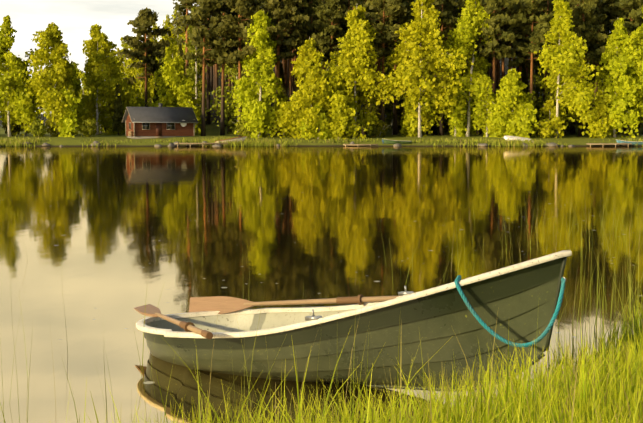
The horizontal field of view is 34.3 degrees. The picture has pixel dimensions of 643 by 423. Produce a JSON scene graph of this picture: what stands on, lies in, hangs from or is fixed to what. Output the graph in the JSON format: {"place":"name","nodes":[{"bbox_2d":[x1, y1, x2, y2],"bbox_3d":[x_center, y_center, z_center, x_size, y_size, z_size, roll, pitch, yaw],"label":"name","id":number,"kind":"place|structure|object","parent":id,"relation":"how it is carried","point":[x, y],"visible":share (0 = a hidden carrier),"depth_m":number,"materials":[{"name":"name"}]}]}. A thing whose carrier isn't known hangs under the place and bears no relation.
{"place":"outdoors","nodes":[
{"label":"outdoors","id":0,"kind":"place"},
{"bbox_2d":[0,0,198,113],"label":"sky","id":1,"kind":"structure","parent":0,"point":[74,18],"materials":[{"name":"white"}]},
{"bbox_2d":[0,146,642,422],"bbox_3d":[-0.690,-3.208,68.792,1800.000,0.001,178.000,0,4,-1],"label":"lake","id":2,"kind":"structure","parent":0,"point":[117,227],"depth_m":19.19,"materials":[{"name":"liquid"}]},
{"bbox_2d":[134,250,571,391],"bbox_3d":[-0.188,0.920,8.493,4.686,1.030,1.683,-4,2,36],"label":"rowboat","id":3,"kind":"object","parent":2,"relation":"on","point":[467,310],"visible":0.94,"depth_m":7.70,"materials":[{"name":"green wood"}]},
{"bbox_2d":[0,34,642,337],"bbox_3d":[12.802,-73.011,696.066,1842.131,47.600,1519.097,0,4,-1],"label":"far shore ground","id":4,"kind":"structure","parent":0,"point":[213,131],"depth_m":158.09,"materials":[{"name":"green plant"}]},
{"bbox_2d":[2,118,20,135],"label":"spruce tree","id":5,"kind":"object","parent":4,"relation":"on","point":[14,130],"visible":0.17,"depth_m":166.14,"materials":[{"name":"green plant"}]},
{"bbox_2d":[0,15,41,136],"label":"birch tree","id":6,"kind":"object","parent":4,"relation":"on","point":[12,69],"visible":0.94,"depth_m":162.20,"materials":[{"name":"green plant"}]},
{"bbox_2d":[5,69,48,135],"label":"birch tree","id":7,"kind":"object","parent":4,"relation":"on","point":[24,124],"visible":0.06,"depth_m":170.50,"materials":[{"name":"green plant"}]},
{"bbox_2d":[29,120,48,136],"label":"bush","id":8,"kind":"object","parent":4,"relation":"on","point":[41,131],"visible":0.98,"depth_m":161.49,"materials":[{"name":"green plant"}]},
{"bbox_2d":[45,116,59,135],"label":"bush","id":9,"kind":"object","parent":4,"relation":"on","point":[51,131],"visible":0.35,"depth_m":163.09,"materials":[{"name":"green plant"}]},
{"bbox_2d":[21,22,88,134],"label":"birch tree","id":10,"kind":"object","parent":4,"relation":"on","point":[44,89],"visible":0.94,"depth_m":162.01,"materials":[{"name":"green plant"}]},
{"bbox_2d":[54,88,81,137],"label":"young birch tree","id":11,"kind":"object","parent":4,"relation":"on","point":[69,124],"visible":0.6,"depth_m":161.36,"materials":[{"name":"green plant"}]},
{"bbox_2d":[71,60,81,133],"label":"birch tree","id":12,"kind":"object","parent":4,"relation":"on","point":[77,87],"visible":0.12,"depth_m":174.93,"materials":[{"name":"green plant"}]},
{"bbox_2d":[78,70,95,129],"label":"young birch tree","id":13,"kind":"object","parent":4,"relation":"on","point":[83,90],"visible":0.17,"depth_m":198.82,"materials":[{"name":"green plant"}]},
{"bbox_2d":[78,119,101,136],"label":"bush","id":14,"kind":"object","parent":4,"relation":"on","point":[86,128],"visible":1,"depth_m":162.09,"materials":[{"name":"green plant"}]},
{"bbox_2d":[89,88,111,132],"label":"young birch tree","id":15,"kind":"object","parent":4,"relation":"on","point":[100,129],"visible":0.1,"depth_m":184.00,"materials":[{"name":"green plant"}]},
{"bbox_2d":[73,24,140,134],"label":"birch tree","id":16,"kind":"object","parent":4,"relation":"on","point":[101,69],"visible":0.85,"depth_m":171.00,"materials":[{"name":"green plant"}]},
{"bbox_2d":[112,83,124,134],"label":"spruce tree","id":17,"kind":"object","parent":4,"relation":"on","point":[118,126],"visible":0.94,"depth_m":167.93,"materials":[{"name":"green plant"}]},
{"bbox_2d":[120,37,127,72],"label":"young birch tree","id":18,"kind":"object","parent":4,"relation":"on","point":[124,44],"visible":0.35,"depth_m":290.60,"materials":[{"name":"green plant"}]},
{"bbox_2d":[122,47,137,76],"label":"young birch tree","id":19,"kind":"object","parent":4,"relation":"on","point":[127,71],"visible":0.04,"depth_m":225.58,"materials":[{"name":"green plant"}]},
{"bbox_2d":[111,75,149,132],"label":"young birch tree","id":20,"kind":"object","parent":4,"relation":"on","point":[139,100],"visible":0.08,"depth_m":180.42,"materials":[{"name":"green plant"}]},
{"bbox_2d":[126,73,144,106],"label":"young birch tree","id":21,"kind":"object","parent":4,"relation":"on","point":[136,90],"visible":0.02,"depth_m":187.10,"materials":[{"name":"green plant"}]},
{"bbox_2d":[133,54,148,101],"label":"young birch tree","id":22,"kind":"object","parent":4,"relation":"on","point":[140,72],"visible":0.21,"depth_m":198.00,"materials":[{"name":"green plant"}]},
{"bbox_2d":[116,7,170,106],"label":"pine tree","id":23,"kind":"object","parent":4,"relation":"on","point":[145,20],"visible":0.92,"depth_m":179.24,"materials":[{"name":"green plant"}]},
{"bbox_2d":[138,73,165,104],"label":"young birch tree","id":24,"kind":"object","parent":4,"relation":"on","point":[150,91],"visible":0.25,"depth_m":188.99,"materials":[{"name":"green plant"}]},
{"bbox_2d":[149,22,159,77],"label":"young birch tree","id":25,"kind":"object","parent":4,"relation":"on","point":[155,27],"visible":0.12,"depth_m":293.43,"materials":[{"name":"green plant"}]},
{"bbox_2d":[151,80,163,102],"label":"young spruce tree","id":26,"kind":"object","parent":4,"relation":"on","point":[154,93],"visible":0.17,"depth_m":184.00,"materials":[{"name":"green plant"}]},
{"bbox_2d":[122,103,197,138],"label":"cabin","id":27,"kind":"object","parent":4,"relation":"on","point":[160,121],"visible":1,"depth_m":160.60,"materials":[{"name":"red"}]},
{"bbox_2d":[156,123,161,135],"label":"cabin door","id":28,"kind":"structure","parent":27,"relation":"in","point":[158,125],"depth_m":159.89,"materials":[{"name":"brown wood"}]},
{"bbox_2d":[161,47,172,94],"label":"young birch tree","id":29,"kind":"object","parent":4,"relation":"on","point":[168,55],"visible":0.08,"depth_m":190.83,"materials":[{"name":"green plant"}]},
{"bbox_2d":[156,15,178,60],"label":"young birch tree","id":30,"kind":"object","parent":4,"relation":"on","point":[171,39],"visible":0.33,"depth_m":256.02,"materials":[{"name":"green plant"}]},
{"bbox_2d":[146,55,201,134],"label":"birch tree","id":31,"kind":"object","parent":4,"relation":"on","point":[179,93],"visible":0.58,"depth_m":173.44,"materials":[{"name":"green plant"}]},
{"bbox_2d":[168,0,197,73],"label":"pine tree","id":32,"kind":"object","parent":4,"relation":"on","point":[188,4],"visible":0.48,"depth_m":192.08,"materials":[{"name":"green plant"}]},
{"bbox_2d":[171,0,195,69],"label":"pine tree","id":33,"kind":"object","parent":4,"relation":"on","point":[181,9],"visible":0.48,"depth_m":201.47,"materials":[{"name":"green plant"}]},
{"bbox_2d":[176,37,200,93],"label":"young birch tree","id":34,"kind":"object","parent":4,"relation":"on","point":[192,63],"visible":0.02,"depth_m":227.91,"materials":[{"name":"green plant"}]},
{"bbox_2d":[185,6,214,120],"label":"birch tree","id":35,"kind":"object","parent":4,"relation":"on","point":[194,73],"visible":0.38,"depth_m":191.21,"materials":[{"name":"green plant"}]},
{"bbox_2d":[177,0,232,135],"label":"pine tree","id":36,"kind":"object","parent":4,"relation":"on","point":[200,36],"visible":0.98,"depth_m":162.82,"materials":[{"name":"green plant"}]},
{"bbox_2d":[198,2,222,124],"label":"pine tree","id":37,"kind":"object","parent":4,"relation":"on","point":[208,119],"visible":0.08,"depth_m":187.90,"materials":[{"name":"brown plant"}]},
{"bbox_2d":[202,25,219,114],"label":"pine tree","id":38,"kind":"object","parent":4,"relation":"on","point":[216,75],"depth_m":199.22,"materials":[{"name":"brown plant"}]},
{"bbox_2d":[210,66,212,90],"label":"pine tree","id":39,"kind":"object","parent":4,"relation":"on","point":[211,78],"depth_m":238.34,"materials":[{"name":"brown plant"}]},
{"bbox_2d":[213,64,214,109],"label":"pine tree","id":40,"kind":"object","parent":4,"relation":"on","point":[213,83],"visible":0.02,"depth_m":206.09,"materials":[{"name":"brown plant"}]},
{"bbox_2d":[187,2,248,134],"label":"pine tree","id":41,"kind":"object","parent":4,"relation":"on","point":[225,9],"visible":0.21,"depth_m":168.00,"materials":[{"name":"green plant"}]},
{"bbox_2d":[206,30,246,134],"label":"birch tree","id":42,"kind":"object","parent":4,"relation":"on","point":[229,100],"visible":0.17,"depth_m":175.95,"materials":[{"name":"green plant"}]},
{"bbox_2d":[221,39,231,133],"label":"pine tree","id":43,"kind":"object","parent":4,"relation":"on","point":[229,129],"depth_m":178.69,"materials":[{"name":"brown plant"}]},
{"bbox_2d":[215,136,245,142],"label":"boat","id":44,"kind":"object","parent":4,"relation":"on","point":[235,139],"visible":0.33,"depth_m":150.59,"materials":[{"name":"grey"}]},
{"bbox_2d":[210,0,265,136],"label":"pine tree","id":45,"kind":"object","parent":4,"relation":"on","point":[241,7],"visible":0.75,"depth_m":161.19,"materials":[{"name":"green plant"}]},
{"bbox_2d":[235,119,255,136],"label":"bush","id":46,"kind":"object","parent":4,"relation":"on","point":[240,122],"visible":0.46,"depth_m":162.38,"materials":[{"name":"green plant"}]},
{"bbox_2d":[236,0,265,76],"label":"pine tree","id":47,"kind":"object","parent":4,"relation":"on","point":[254,3],"visible":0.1,"depth_m":171.82,"materials":[{"name":"green plant"}]},
{"bbox_2d":[222,9,282,138],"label":"birch tree","id":48,"kind":"object","parent":4,"relation":"on","point":[254,99],"visible":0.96,"depth_m":159.73,"materials":[{"name":"green plant"}]},
{"bbox_2d":[272,63,286,124],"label":"spruce tree","id":49,"kind":"object","parent":4,"relation":"on","point":[283,86],"visible":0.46,"depth_m":170.86,"materials":[{"name":"green plant"}]},
{"bbox_2d":[273,92,292,136],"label":"young birch tree","id":50,"kind":"object","parent":4,"relation":"on","point":[279,97],"visible":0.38,"depth_m":164.04,"materials":[{"name":"green plant"}]},
{"bbox_2d":[264,0,308,136],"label":"pine tree","id":51,"kind":"object","parent":4,"relation":"on","point":[283,10],"visible":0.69,"depth_m":162.90,"materials":[{"name":"green plant"}]},
{"bbox_2d":[270,0,314,101],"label":"pine tree","id":52,"kind":"object","parent":4,"relation":"on","point":[305,11],"visible":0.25,"depth_m":168.26,"materials":[{"name":"green plant"}]},
{"bbox_2d":[282,14,302,100],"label":"pine tree","id":53,"kind":"object","parent":4,"relation":"on","point":[285,74],"depth_m":172.74,"materials":[{"name":"brown plant"}]},
{"bbox_2d":[275,37,332,140],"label":"birch tree","id":54,"kind":"object","parent":4,"relation":"on","point":[309,71],"visible":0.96,"depth_m":157.41,"materials":[{"name":"green plant"}]},
{"bbox_2d":[293,0,330,54],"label":"pine tree","id":55,"kind":"object","parent":4,"relation":"on","point":[311,31],"visible":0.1,"depth_m":169.95,"materials":[{"name":"green plant"}]},
{"bbox_2d":[0,140,627,146],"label":"shore rocks","id":56,"kind":"object","parent":4,"relation":"on","point":[352,142],"visible":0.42,"depth_m":149.35,"materials":[{"name":"grey stone"}]},
{"bbox_2d":[298,102,334,139],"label":"young birch tree","id":57,"kind":"object","parent":4,"relation":"on","point":[319,125],"visible":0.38,"depth_m":157.38,"materials":[{"name":"green plant"}]},
{"bbox_2d":[0,287,642,422],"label":"bank grass","id":58,"kind":"structure","parent":4,"relation":"on","point":[584,381],"depth_m":5.54,"materials":[{"name":"green plant"}]},
{"bbox_2d":[0,189,642,422],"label":"lake reeds","id":59,"kind":"object","parent":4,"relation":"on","point":[630,292],"visible":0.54,"depth_m":10.06,"materials":[{"name":"green plant"}]},
{"bbox_2d":[0,136,642,146],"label":"bank grass","id":60,"kind":"structure","parent":4,"relation":"on","point":[246,142],"depth_m":150.84,"materials":[{"name":"green plant"}]},
{"bbox_2d":[300,0,346,68],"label":"pine tree","id":61,"kind":"object","parent":4,"relation":"on","point":[340,25],"visible":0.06,"depth_m":176.03,"materials":[{"name":"green plant"}]},
{"bbox_2d":[304,0,352,62],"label":"pine tree","id":62,"kind":"object","parent":4,"relation":"on","point":[330,10],"visible":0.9,"depth_m":164.71,"materials":[{"name":"green plant"}]},
{"bbox_2d":[314,61,357,139],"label":"birch tree","id":63,"kind":"object","parent":4,"relation":"on","point":[337,96],"visible":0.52,"depth_m":157.91,"materials":[{"name":"green plant"}]},
{"bbox_2d":[327,99,369,139],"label":"young birch tree","id":64,"kind":"object","parent":4,"relation":"on","point":[339,128],"visible":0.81,"depth_m":157.12,"materials":[{"name":"green plant"}]},
{"bbox_2d":[339,0,364,133],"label":"pine tree","id":65,"kind":"object","parent":4,"relation":"on","point":[345,27],"visible":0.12,"depth_m":178.04,"materials":[{"name":"green plant"}]},
{"bbox_2d":[324,5,405,135],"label":"birch tree","id":66,"kind":"object","parent":4,"relation":"on","point":[351,69],"visible":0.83,"depth_m":159.04,"materials":[{"name":"green plant"}]},
{"bbox_2d":[360,0,380,119],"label":"pine tree","id":67,"kind":"object","parent":4,"relation":"on","point":[378,60],"visible":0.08,"depth_m":171.09,"materials":[{"name":"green plant"}]},
{"bbox_2d":[360,0,381,134],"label":"pine tree","id":68,"kind":"object","parent":4,"relation":"on","point":[374,9],"visible":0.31,"depth_m":168.84,"materials":[{"name":"green plant"}]},
{"bbox_2d":[363,60,380,126],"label":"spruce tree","id":69,"kind":"object","parent":4,"relation":"on","point":[376,111],"visible":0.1,"depth_m":169.50,"materials":[{"name":"green plant"}]},
{"bbox_2d":[345,0,409,136],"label":"pine tree","id":70,"kind":"object","parent":4,"relation":"on","point":[386,27],"visible":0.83,"depth_m":161.86,"materials":[{"name":"green plant"}]},
{"bbox_2d":[369,120,388,136],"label":"bush","id":71,"kind":"object","parent":4,"relation":"on","point":[381,130],"visible":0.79,"depth_m":161.95,"materials":[{"name":"green plant"}]},
{"bbox_2d":[380,61,405,134],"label":"birch tree","id":72,"kind":"object","parent":4,"relation":"on","point":[388,108],"visible":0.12,"depth_m":174.17,"materials":[{"name":"green plant"}]},
{"bbox_2d":[372,0,415,134],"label":"pine tree","id":73,"kind":"object","parent":4,"relation":"on","point":[404,19],"visible":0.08,"depth_m":168.74,"materials":[{"name":"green plant"}]},
{"bbox_2d":[382,139,411,143],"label":"green boat","id":74,"kind":"object","parent":4,"relation":"on","point":[386,141],"visible":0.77,"depth_m":150.82,"materials":[{"name":"green"}]},
{"bbox_2d":[392,94,404,132],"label":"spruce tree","id":75,"kind":"object","parent":4,"relation":"on","point":[399,112],"visible":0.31,"depth_m":172.94,"materials":[{"name":"green plant"}]},
{"bbox_2d":[399,102,417,136],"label":"young birch tree","id":76,"kind":"object","parent":4,"relation":"on","point":[410,129],"visible":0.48,"depth_m":163.65,"materials":[{"name":"green plant"}]},
{"bbox_2d":[366,0,476,137],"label":"birch tree","id":77,"kind":"object","parent":4,"relation":"on","point":[422,50],"visible":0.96,"depth_m":157.76,"materials":[{"name":"green plant"}]},
{"bbox_2d":[426,107,438,134],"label":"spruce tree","id":78,"kind":"object","parent":4,"relation":"on","point":[432,128],"visible":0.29,"depth_m":172.62,"materials":[{"name":"green plant"}]},
{"bbox_2d":[410,0,465,135],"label":"pine tree","id":79,"kind":"object","parent":4,"relation":"on","point":[447,17],"visible":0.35,"depth_m":164.94,"materials":[{"name":"green plant"}]},
{"bbox_2d":[431,109,449,132],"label":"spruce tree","id":80,"kind":"object","parent":4,"relation":"on","point":[446,126],"visible":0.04,"depth_m":172.38,"materials":[{"name":"green plant"}]},
{"bbox_2d":[407,0,497,136],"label":"birch tree","id":81,"kind":"object","parent":4,"relation":"on","point":[466,32],"visible":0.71,"depth_m":160.75,"materials":[{"name":"green plant"}]},
{"bbox_2d":[447,95,466,136],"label":"young birch tree","id":82,"kind":"object","parent":4,"relation":"on","point":[458,129],"visible":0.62,"depth_m":161.57,"materials":[{"name":"green plant"}]},
{"bbox_2d":[470,78,497,136],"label":"young birch tree","id":83,"kind":"object","parent":4,"relation":"on","point":[485,110],"visible":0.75,"depth_m":160.63,"materials":[{"name":"green plant"}]},
{"bbox_2d":[483,92,505,136],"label":"young birch tree","id":84,"kind":"object","parent":4,"relation":"on","point":[493,126],"visible":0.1,"depth_m":160.88,"materials":[{"name":"green plant"}]},
{"bbox_2d":[467,0,525,93],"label":"pine tree","id":85,"kind":"object","parent":4,"relation":"on","point":[497,20],"visible":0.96,"depth_m":160.82,"materials":[{"name":"green plant"}]},
{"bbox_2d":[497,35,500,89],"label":"pine tree","id":86,"kind":"object","parent":4,"relation":"on","point":[498,74],"depth_m":183.02,"materials":[{"name":"brown plant"}]},
{"bbox_2d":[490,12,524,77],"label":"pine tree","id":87,"kind":"object","parent":4,"relation":"on","point":[503,61],"visible":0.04,"depth_m":174.88,"materials":[{"name":"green plant"}]},
{"bbox_2d":[485,3,539,68],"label":"pine tree","id":88,"kind":"object","parent":4,"relation":"on","point":[528,62],"visible":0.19,"depth_m":167.10,"materials":[{"name":"green plant"}]},
{"bbox_2d":[492,68,540,137],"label":"birch tree","id":89,"kind":"object","parent":4,"relation":"on","point":[516,115],"visible":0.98,"depth_m":158.37,"materials":[{"name":"green plant"}]},
{"bbox_2d":[503,136,531,140],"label":"white boat","id":90,"kind":"object","parent":4,"relation":"on","point":[512,137],"visible":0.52,"depth_m":151.75,"materials":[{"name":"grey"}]},
{"bbox_2d":[522,64,533,123],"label":"spruce tree","id":91,"kind":"object","parent":4,"relation":"on","point":[525,80],"visible":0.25,"depth_m":173.24,"materials":[{"name":"green plant"}]},
{"bbox_2d":[506,0,555,135],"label":"pine tree","id":92,"kind":"object","parent":4,"relation":"on","point":[523,15],"visible":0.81,"depth_m":162.41,"materials":[{"name":"green plant"}]},
{"bbox_2d":[518,21,548,123],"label":"birch tree","id":93,"kind":"object","parent":4,"relation":"on","point":[537,85],"visible":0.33,"depth_m":179.57,"materials":[{"name":"green plant"}]},
{"bbox_2d":[531,0,565,115],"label":"pine tree","id":94,"kind":"object","parent":4,"relation":"on","point":[546,4],"visible":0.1,"depth_m":176.36,"materials":[{"name":"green plant"}]},
{"bbox_2d":[531,99,567,137],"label":"young birch tree","id":95,"kind":"object","parent":4,"relation":"on","point":[548,125],"visible":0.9,"depth_m":159.93,"materials":[{"name":"green plant"}]},
{"bbox_2d":[561,108,573,130],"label":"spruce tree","id":96,"kind":"object","parent":4,"relation":"on","point":[567,127],"visible":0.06,"depth_m":171.70,"materials":[{"name":"green plant"}]},
{"bbox_2d":[534,0,602,137],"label":"birch tree","id":97,"kind":"object","parent":4,"relation":"on","point":[567,73],"visible":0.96,"depth_m":158.53,"materials":[{"name":"green plant"}]},
{"bbox_2d":[553,0,608,136],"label":"pine tree","id":98,"kind":"object","parent":4,"relation":"on","point":[584,9],"visible":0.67,"depth_m":162.96,"materials":[{"name":"green plant"}]},
{"bbox_2d":[575,58,592,131],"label":"birch tree","id":99,"kind":"object","parent":4,"relation":"on","point":[577,122],"visible":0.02,"depth_m":178.47,"materials":[{"name":"green plant"}]},
{"bbox_2d":[583,62,599,129],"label":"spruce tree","id":100,"kind":"object","parent":4,"relation":"on","point":[586,124],"visible":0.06,"depth_m":173.07,"materials":[{"name":"green plant"}]},
{"bbox_2d":[575,0,620,106],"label":"pine tree","id":101,"kind":"object","parent":4,"relation":"on","point":[606,10],"visible":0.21,"depth_m":167.82,"materials":[{"name":"green plant"}]},
{"bbox_2d":[585,29,611,133],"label":"birch tree","id":102,"kind":"object","parent":4,"relation":"on","point":[600,85],"visible":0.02,"depth_m":172.54,"materials":[{"name":"green plant"}]},
{"bbox_2d":[577,89,621,138],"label":"young birch tree","id":103,"kind":"object","parent":4,"relation":"on","point":[599,127],"visible":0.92,"depth_m":160.07,"materials":[{"name":"green plant"}]},
{"bbox_2d":[586,143,631,145],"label":"jetty","id":104,"kind":"object","parent":4,"relation":"on","point":[615,144],"visible":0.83,"depth_m":149.47,"materials":[{"name":"brown wood"}]},
{"bbox_2d":[594,18,642,137],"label":"birch tree","id":105,"kind":"object","parent":4,"relation":"on","point":[620,83],"visible":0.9,"depth_m":160.08,"materials":[{"name":"green plant"}]},
{"bbox_2d":[607,0,642,134],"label":"pine tree","id":106,"kind":"object","parent":4,"relation":"on","point":[634,13],"visible":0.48,"depth_m":165.18,"materials":[{"name":"green plant"}]},
{"bbox_2d":[626,6,642,129],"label":"birch tree","id":107,"kind":"object","parent":4,"relation":"on","point":[637,38],"visible":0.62,"depth_m":160.61,"materials":[{"name":"green plant"}]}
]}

